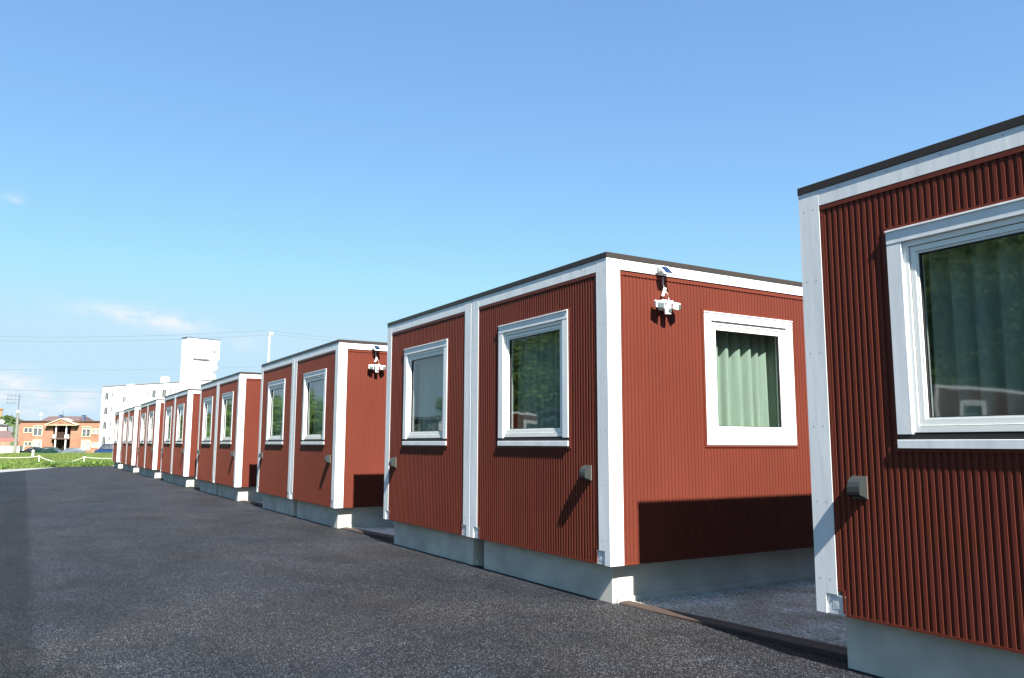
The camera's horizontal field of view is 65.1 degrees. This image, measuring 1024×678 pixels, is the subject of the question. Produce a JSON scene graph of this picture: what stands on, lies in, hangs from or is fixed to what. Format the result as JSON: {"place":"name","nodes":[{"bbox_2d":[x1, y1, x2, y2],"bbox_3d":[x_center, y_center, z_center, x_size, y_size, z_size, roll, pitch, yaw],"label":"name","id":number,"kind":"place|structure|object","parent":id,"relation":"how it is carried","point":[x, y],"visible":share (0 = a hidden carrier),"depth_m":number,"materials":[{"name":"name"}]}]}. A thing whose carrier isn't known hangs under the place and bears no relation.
{"place":"outdoors","nodes":[
{"label":"outdoors","id":0,"kind":"place"},
{"bbox_2d":[0,431,12,445],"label":"house","id":1,"kind":"structure","parent":0,"point":[5,434],"depth_m":162.02,"materials":[{"name":"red brick"}]},
{"bbox_2d":[0,420,13,432],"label":"house","id":2,"kind":"structure","parent":0,"point":[4,427],"depth_m":170.85,"materials":[{"name":"grey"}]},
{"bbox_2d":[5,422,14,445],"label":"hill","id":3,"kind":"structure","parent":0,"point":[12,443],"depth_m":388.39,"materials":[{"name":"green plant"}]},
{"bbox_2d":[0,414,23,435],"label":"wooded slope","id":4,"kind":"structure","parent":0,"point":[8,418],"depth_m":395.22,"materials":[{"name":"green plant"}]},
{"bbox_2d":[0,467,54,471],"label":"pavement","id":5,"kind":"structure","parent":0,"point":[7,470],"depth_m":43.22,"materials":[{"name":"grey concrete"}]},
{"bbox_2d":[0,452,113,469],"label":"grass","id":6,"kind":"structure","parent":0,"point":[10,457],"depth_m":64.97,"materials":[{"name":"green plant"}]},
{"bbox_2d":[17,413,99,452],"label":"brick building","id":7,"kind":"structure","parent":0,"point":[62,432],"depth_m":150.40,"materials":[{"name":"orange brick"}]},
{"bbox_2d":[23,427,32,432],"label":"window","id":8,"kind":"structure","parent":7,"relation":"in","point":[26,430],"depth_m":150.45,"materials":[{"name":"beige"}]},
{"bbox_2d":[24,442,31,445],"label":"window","id":9,"kind":"structure","parent":7,"relation":"in","point":[25,443],"depth_m":150.12,"materials":[{"name":"beige"}]},
{"bbox_2d":[32,439,41,446],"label":"window","id":10,"kind":"structure","parent":7,"relation":"in","point":[36,442],"depth_m":150.16,"materials":[{"name":"beige"}]},
{"bbox_2d":[33,426,42,435],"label":"window","id":11,"kind":"structure","parent":7,"relation":"in","point":[37,430],"depth_m":150.45,"materials":[{"name":"beige"}]},
{"bbox_2d":[81,440,90,449],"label":"window","id":12,"kind":"structure","parent":7,"relation":"in","point":[85,444],"depth_m":150.12,"materials":[{"name":"beige"}]},
{"bbox_2d":[82,427,90,436],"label":"window","id":13,"kind":"structure","parent":7,"relation":"in","point":[86,431],"depth_m":150.41,"materials":[{"name":"beige"}]},
{"bbox_2d":[91,442,97,447],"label":"window","id":14,"kind":"structure","parent":7,"relation":"in","point":[93,444],"depth_m":150.12,"materials":[{"name":"beige"}]},
{"bbox_2d":[91,429,99,433],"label":"window","id":15,"kind":"structure","parent":7,"relation":"in","point":[94,431],"depth_m":150.41,"materials":[{"name":"beige"}]},
{"bbox_2d":[130,335,258,340],"bbox_3d":[-37.311,-0.308,59.892,37.697,0.978,0.015,0,-7,0],"label":"power line","id":16,"kind":"object","parent":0,"point":[195,338],"visible":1,"depth_m":59.80,"materials":[{"name":"grey metal"}]},
{"bbox_2d":[0,466,883,677],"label":"asphalt","id":17,"kind":"structure","parent":0,"point":[109,572],"depth_m":7.05,"materials":[{"name":"grey asphalt"}]},
{"bbox_2d":[122,468,846,646],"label":"gravel yard","id":18,"kind":"structure","parent":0,"point":[788,608],"depth_m":7.09,"materials":[{"name":"grey gravel"}]},
{"bbox_2d":[112,411,123,468],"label":"container house","id":19,"kind":"structure","parent":18,"relation":"on","point":[117,441],"depth_m":46.30,"materials":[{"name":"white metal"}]},
{"bbox_2d":[114,420,117,442],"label":"window","id":20,"kind":"structure","parent":19,"relation":"in","point":[116,424],"depth_m":47.63,"materials":[{"name":"white metal"}]},
{"bbox_2d":[120,406,140,471],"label":"container house","id":21,"kind":"structure","parent":18,"relation":"on","point":[130,435],"depth_m":40.75,"materials":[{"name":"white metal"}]},
{"bbox_2d":[123,417,126,442],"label":"window","id":22,"kind":"structure","parent":21,"relation":"in","point":[125,419],"depth_m":43.46,"materials":[{"name":"white metal"}]},
{"bbox_2d":[128,416,132,442],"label":"window","id":23,"kind":"structure","parent":21,"relation":"in","point":[131,417],"depth_m":41.13,"materials":[{"name":"white metal"}]},
{"bbox_2d":[137,399,163,477],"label":"container house","id":24,"kind":"structure","parent":18,"relation":"on","point":[149,448],"depth_m":34.23,"materials":[{"name":"red metal"}]},
{"bbox_2d":[140,413,145,442],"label":"window","id":25,"kind":"structure","parent":24,"relation":"in","point":[144,414],"depth_m":36.94,"materials":[{"name":"white metal"}]},
{"bbox_2d":[147,411,153,442],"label":"window","id":26,"kind":"structure","parent":24,"relation":"in","point":[151,414],"depth_m":34.62,"materials":[{"name":"white metal"}]},
{"bbox_2d":[160,389,200,486],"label":"container house","id":27,"kind":"structure","parent":18,"relation":"on","point":[179,439],"depth_m":27.66,"materials":[{"name":"red metal"}]},
{"bbox_2d":[164,406,171,443],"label":"window","id":28,"kind":"structure","parent":27,"relation":"in","point":[169,409],"depth_m":30.43,"materials":[{"name":"white metal"}]},
{"bbox_2d":[175,403,183,443],"bbox_3d":[-11.521,2.957,27.941,0.131,1.365,1.384,5,-9,-31],"label":"window","id":29,"kind":"structure","parent":27,"relation":"in","point":[180,408],"depth_m":28.12,"materials":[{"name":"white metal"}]},
{"bbox_2d":[196,372,262,500],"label":"container house","id":30,"kind":"structure","parent":18,"relation":"on","point":[228,440],"depth_m":21.00,"materials":[{"name":"red metal"}]},
{"bbox_2d":[201,396,212,443],"bbox_3d":[-8.921,2.466,23.823,0.297,1.485,1.384,5,-9,-31],"label":"window","id":31,"kind":"structure","parent":30,"relation":"in","point":[205,440],"depth_m":24.20,"materials":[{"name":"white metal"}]},
{"bbox_2d":[220,391,233,443],"bbox_3d":[-7.529,2.170,21.532,0.295,1.485,1.384,5,-9,-31],"label":"window","id":32,"kind":"structure","parent":30,"relation":"in","point":[226,396],"depth_m":21.90,"materials":[{"name":"white metal"}]},
{"bbox_2d":[256,339,393,527],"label":"container house","id":33,"kind":"structure","parent":18,"relation":"on","point":[321,444],"depth_m":14.40,"materials":[{"name":"red metal"}]},
{"bbox_2d":[265,379,284,443],"bbox_3d":[-4.999,1.633,17.377,0.297,1.485,1.384,5,-9,-31],"label":"window","id":34,"kind":"structure","parent":33,"relation":"in","point":[279,385],"depth_m":17.72,"materials":[{"name":"white metal"}]},
{"bbox_2d":[301,369,326,444],"bbox_3d":[-3.606,1.337,15.086,0.295,1.485,1.384,5,-9,-31],"label":"window","id":35,"kind":"structure","parent":33,"relation":"in","point":[319,377],"depth_m":15.38,"materials":[{"name":"white metal"}]},
{"bbox_2d":[371,345,381,361],"bbox_3d":[-2.417,0.284,14.306,0.155,0.362,0.125,5,-9,-31],"label":"solar panel","id":36,"kind":"object","parent":33,"relation":"attached to","point":[376,347],"visible":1,"depth_m":14.31,"materials":[{"name":"white plastic"}]},
{"bbox_2d":[369,364,385,371],"bbox_3d":[-2.410,0.526,14.277,0.320,0.136,0.128,5,-9,-31],"label":"security light","id":37,"kind":"object","parent":33,"relation":"attached to","point":[375,367],"visible":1,"depth_m":14.24,"materials":[{"name":"white plastic"}]},
{"bbox_2d":[383,252,814,603],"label":"container house","id":38,"kind":"structure","parent":18,"relation":"on","point":[601,426],"depth_m":8.34,"materials":[{"name":"red metal"}]},
{"bbox_2d":[402,339,447,444],"bbox_3d":[-1.077,0.800,10.931,0.297,1.485,1.384,5,-9,-31],"label":"window","id":39,"kind":"structure","parent":38,"relation":"in","point":[432,422],"depth_m":11.10,"materials":[{"name":"white metal"}]},
{"bbox_2d":[497,309,568,445],"bbox_3d":[0.316,0.504,8.640,0.295,1.485,1.384,5,-9,-31],"label":"window","id":40,"kind":"structure","parent":38,"relation":"in","point":[543,418],"depth_m":8.76,"materials":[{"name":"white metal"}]},
{"bbox_2d":[655,265,674,299],"bbox_3d":[1.505,-0.549,7.861,0.155,0.362,0.125,5,-9,-31],"label":"solar panel","id":41,"kind":"object","parent":38,"relation":"attached to","point":[665,270],"visible":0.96,"depth_m":7.86,"materials":[{"name":"white plastic"}]},
{"bbox_2d":[654,300,680,314],"bbox_3d":[1.512,-0.307,7.831,0.320,0.136,0.128,5,-9,-31],"label":"security light","id":42,"kind":"object","parent":38,"relation":"attached to","point":[663,305],"visible":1,"depth_m":7.79,"materials":[{"name":"white plastic"}]},
{"bbox_2d":[703,311,796,444],"bbox_3d":[2.459,0.487,8.539,1.354,1.475,0.302,5,-9,-31],"label":"window","id":43,"kind":"structure","parent":38,"relation":"in","point":[749,361],"depth_m":8.62,"materials":[{"name":"white metal"}]},
{"bbox_2d":[797,115,1023,677],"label":"container house","id":44,"kind":"structure","parent":18,"relation":"on","point":[912,264],"depth_m":4.88,"materials":[{"name":"red metal"}]},
{"bbox_2d":[884,197,1023,448],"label":"window","id":45,"kind":"structure","parent":44,"relation":"in","point":[956,281],"depth_m":4.80,"materials":[{"name":"white metal"}]},
{"bbox_2d":[0,0,1023,420],"label":"sky","id":46,"kind":"structure","parent":0,"point":[171,169],"materials":[{"name":"blue"}]},
{"bbox_3d":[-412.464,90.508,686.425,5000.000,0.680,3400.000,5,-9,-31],"label":"ground","id":47,"kind":"structure","parent":0,"visible":0},
{"bbox_2d":[0,438,19,445],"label":"carport","id":48,"kind":"object","parent":47,"relation":"on","point":[6,439],"visible":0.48,"depth_m":128.65,"materials":[{"name":"brown wood"}]},
{"bbox_2d":[0,446,24,452],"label":"garden wall","id":49,"kind":"structure","parent":47,"relation":"on","point":[6,449],"depth_m":123.62,"materials":[{"name":"white concrete"}]},
{"bbox_2d":[7,395,19,452],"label":"utility pole","id":50,"kind":"object","parent":47,"relation":"on","point":[16,432],"visible":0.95,"depth_m":120.05,"materials":[{"name":"concrete"}]},
{"bbox_2d":[19,447,40,452],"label":"parked car","id":51,"kind":"object","parent":47,"relation":"on","point":[29,450],"visible":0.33,"depth_m":124.39,"materials":[{"name":"black paint"}]},
{"bbox_2d":[31,447,60,453],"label":"parked car","id":52,"kind":"object","parent":47,"relation":"on","point":[48,450],"visible":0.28,"depth_m":124.34,"materials":[{"name":"black paint"}]},
{"bbox_2d":[0,456,111,461],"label":"rope fence","id":53,"kind":"object","parent":47,"relation":"on","point":[74,460],"visible":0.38,"depth_m":55.98,"materials":[{"name":"white fabric"}]},
{"bbox_2d":[58,448,85,452],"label":"parked car","id":54,"kind":"object","parent":47,"relation":"on","point":[72,450],"visible":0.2,"depth_m":124.66,"materials":[{"name":"silver metal"}]},
{"bbox_2d":[94,444,112,452],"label":"parked van","id":55,"kind":"object","parent":47,"relation":"on","point":[106,448],"visible":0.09,"depth_m":124.50,"materials":[{"name":"blue paint"}]},
{"bbox_2d":[98,337,220,448],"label":"apartment building","id":56,"kind":"structure","parent":47,"relation":"on","point":[197,355],"depth_m":133.33,"materials":[{"name":"grey"}]},
{"bbox_2d":[102,436,105,443],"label":"window","id":57,"kind":"structure","parent":56,"relation":"in","point":[103,437],"depth_m":141.44,"materials":[{"name":"white paint"}]},
{"bbox_2d":[104,407,107,414],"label":"window","id":58,"kind":"structure","parent":56,"relation":"in","point":[105,408],"depth_m":142.10,"materials":[{"name":"white paint"}]},
{"bbox_2d":[105,392,108,399],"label":"window","id":59,"kind":"structure","parent":56,"relation":"in","point":[107,393],"depth_m":142.43,"materials":[{"name":"white paint"}]},
{"bbox_2d":[152,390,155,397],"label":"window","id":60,"kind":"structure","parent":56,"relation":"in","point":[153,391],"depth_m":134.99,"materials":[{"name":"white paint"}]},
{"bbox_2d":[162,389,166,396],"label":"window","id":61,"kind":"structure","parent":56,"relation":"in","point":[163,390],"depth_m":133.55,"materials":[{"name":"white paint"}]},
{"bbox_2d":[240,500,262,506],"bbox_3d":[-6.131,3.975,19.275,0.175,0.116,2.468,5,-9,-33],"label":"edging plank","id":62,"kind":"object","parent":47,"relation":"on","point":[255,503],"visible":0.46,"depth_m":19.34,"materials":[{"name":"brown wood"}]},
{"bbox_2d":[267,332,272,362],"bbox_3d":[-18.112,4.306,59.436,0.370,9.720,0.260,5,-9,-31],"label":"utility pole","id":63,"kind":"object","parent":47,"relation":"on","point":[269,340],"visible":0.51,"depth_m":59.83,"materials":[{"name":"concrete"}]},
{"bbox_2d":[1,367,242,369],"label":"power line","id":64,"kind":"object","parent":63,"relation":"attached to","point":[142,369],"visible":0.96,"depth_m":59.63,"materials":[{"name":"grey metal"}]},
{"bbox_2d":[0,330,264,336],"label":"power line","id":65,"kind":"object","parent":63,"relation":"attached to","point":[184,334],"visible":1,"depth_m":59.84,"materials":[{"name":"grey metal"}]},
{"bbox_2d":[341,527,393,541],"bbox_3d":[-2.209,3.143,12.829,0.175,0.115,2.468,5,-9,-33],"label":"edging plank","id":66,"kind":"object","parent":47,"relation":"on","point":[386,537],"visible":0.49,"depth_m":12.72,"materials":[{"name":"brown wood"}]},
{"bbox_2d":[619,600,847,660],"bbox_3d":[1.713,2.310,6.384,0.175,0.117,2.468,5,-9,-33],"label":"edging plank","id":67,"kind":"object","parent":47,"relation":"on","point":[829,650],"visible":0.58,"depth_m":6.08,"materials":[{"name":"brown wood"}]}
]}

